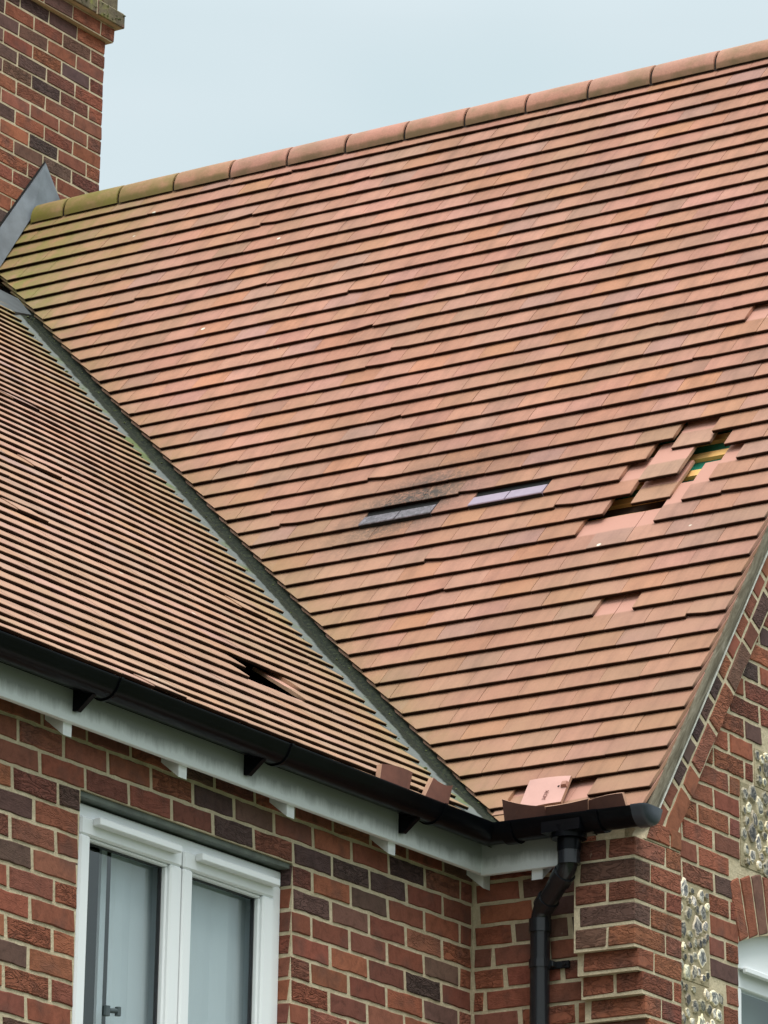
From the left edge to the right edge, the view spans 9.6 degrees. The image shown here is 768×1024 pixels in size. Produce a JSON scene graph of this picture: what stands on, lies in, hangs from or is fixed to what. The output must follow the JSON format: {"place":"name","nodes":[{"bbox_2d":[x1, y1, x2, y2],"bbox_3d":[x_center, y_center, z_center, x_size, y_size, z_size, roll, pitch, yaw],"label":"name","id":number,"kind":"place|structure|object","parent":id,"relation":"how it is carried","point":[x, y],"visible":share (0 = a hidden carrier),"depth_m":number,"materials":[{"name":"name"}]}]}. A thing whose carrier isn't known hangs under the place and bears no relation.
{"place":"outdoors","nodes":[
{"label":"outdoors","id":0,"kind":"place"},
{"bbox_2d":[99,0,767,190],"label":"sky","id":1,"kind":"structure","parent":0,"point":[188,84],"materials":[{"name":"blue"}]},
{"label":"ground","id":2,"kind":"structure","parent":0,"visible":0},
{"bbox_2d":[0,0,767,1023],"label":"brick house","id":3,"kind":"structure","parent":2,"relation":"on","point":[324,464],"depth_m":16.87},
{"bbox_2d":[72,803,280,1023],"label":"window","id":4,"kind":"structure","parent":3,"relation":"in","point":[179,861],"depth_m":14.24,"materials":[{"name":"white plastic"}]},
{"bbox_2d":[93,849,249,1023],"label":"windowpane","id":5,"kind":"object","parent":4,"relation":"attached to","point":[219,957],"depth_m":14.27,"materials":[{"name":"glass"}]},
{"bbox_2d":[376,764,412,788],"bbox_3d":[0.033,0.886,15.032,0.030,0.103,0.211,-10,-21,32],"label":"fallen tile","id":6,"kind":"object","parent":3,"relation":"on","point":[399,776],"visible":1,"depth_m":15.02,"materials":[{"name":"ceramic"}]},
{"bbox_2d":[422,778,452,803],"bbox_3d":[0.171,0.947,15.234,0.030,0.113,0.204,-10,-21,32],"label":"fallen tile","id":7,"kind":"object","parent":3,"relation":"on","point":[434,788],"visible":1,"depth_m":15.23,"materials":[{"name":"ceramic"}]},
{"bbox_2d":[492,788,525,816],"bbox_3d":[0.492,0.974,15.731,0.165,0.192,0.188,-10,-21,32],"label":"slipped tile","id":8,"kind":"object","parent":3,"relation":"on","point":[518,796],"visible":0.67,"depth_m":15.71,"materials":[{"name":"ceramic"}]},
{"bbox_2d":[502,799,545,820],"bbox_3d":[0.481,1.016,15.405,0.177,0.112,0.036,-10,-21,32],"label":"fallen tile","id":9,"kind":"object","parent":3,"relation":"on","point":[512,810],"visible":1,"depth_m":15.41,"materials":[{"name":"ceramic"}]},
{"bbox_2d":[520,776,571,805],"bbox_3d":[0.552,0.964,15.607,0.176,0.136,0.103,-10,-21,32],"label":"upturned tile","id":10,"kind":"object","parent":3,"relation":"on","point":[548,791],"visible":0.98,"depth_m":15.60,"materials":[{"name":"ceramic"}]},
{"bbox_2d":[545,798,589,814],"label":"fallen tile","id":11,"kind":"object","parent":3,"relation":"on","point":[579,805],"visible":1,"depth_m":15.30,"materials":[{"name":"ceramic"}]},
{"bbox_2d":[589,792,627,808],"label":"fallen tile","id":12,"kind":"object","parent":3,"relation":"on","point":[611,800],"visible":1,"depth_m":15.23,"materials":[{"name":"ceramic"}]},
{"bbox_2d":[631,460,694,505],"bbox_3d":[1.038,-0.108,16.961,0.165,0.201,0.197,-10,-21,32],"label":"slipped tile","id":13,"kind":"object","parent":3,"relation":"on","point":[656,490],"visible":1,"depth_m":16.91,"materials":[{"name":"ceramic"}]},
{"bbox_2d":[638,442,697,482],"bbox_3d":[1.070,-0.195,17.036,0.165,0.202,0.196,-10,-21,32],"label":"slipped tile","id":14,"kind":"object","parent":13,"relation":"on","point":[666,461],"visible":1,"depth_m":17.00,"materials":[{"name":"ceramic"}]},
{"bbox_2d":[671,416,720,449],"bbox_3d":[1.200,-0.315,17.143,0.165,0.202,0.198,-10,-21,32],"label":"slipped tile","id":15,"kind":"object","parent":14,"relation":"on","point":[696,433],"visible":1,"depth_m":17.10,"materials":[{"name":"ceramic"}]},
{"bbox_2d":[738,936,767,1023],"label":"arched window","id":16,"kind":"structure","parent":3,"relation":"in","point":[752,952],"depth_m":16.00,"materials":[{"name":"white plastic"}]},
{"bbox_2d":[741,993,767,1023],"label":"window pane","id":17,"kind":"structure","parent":16,"relation":"attached to","point":[754,1010],"depth_m":16.28,"materials":[{"name":"glass"}]}
]}

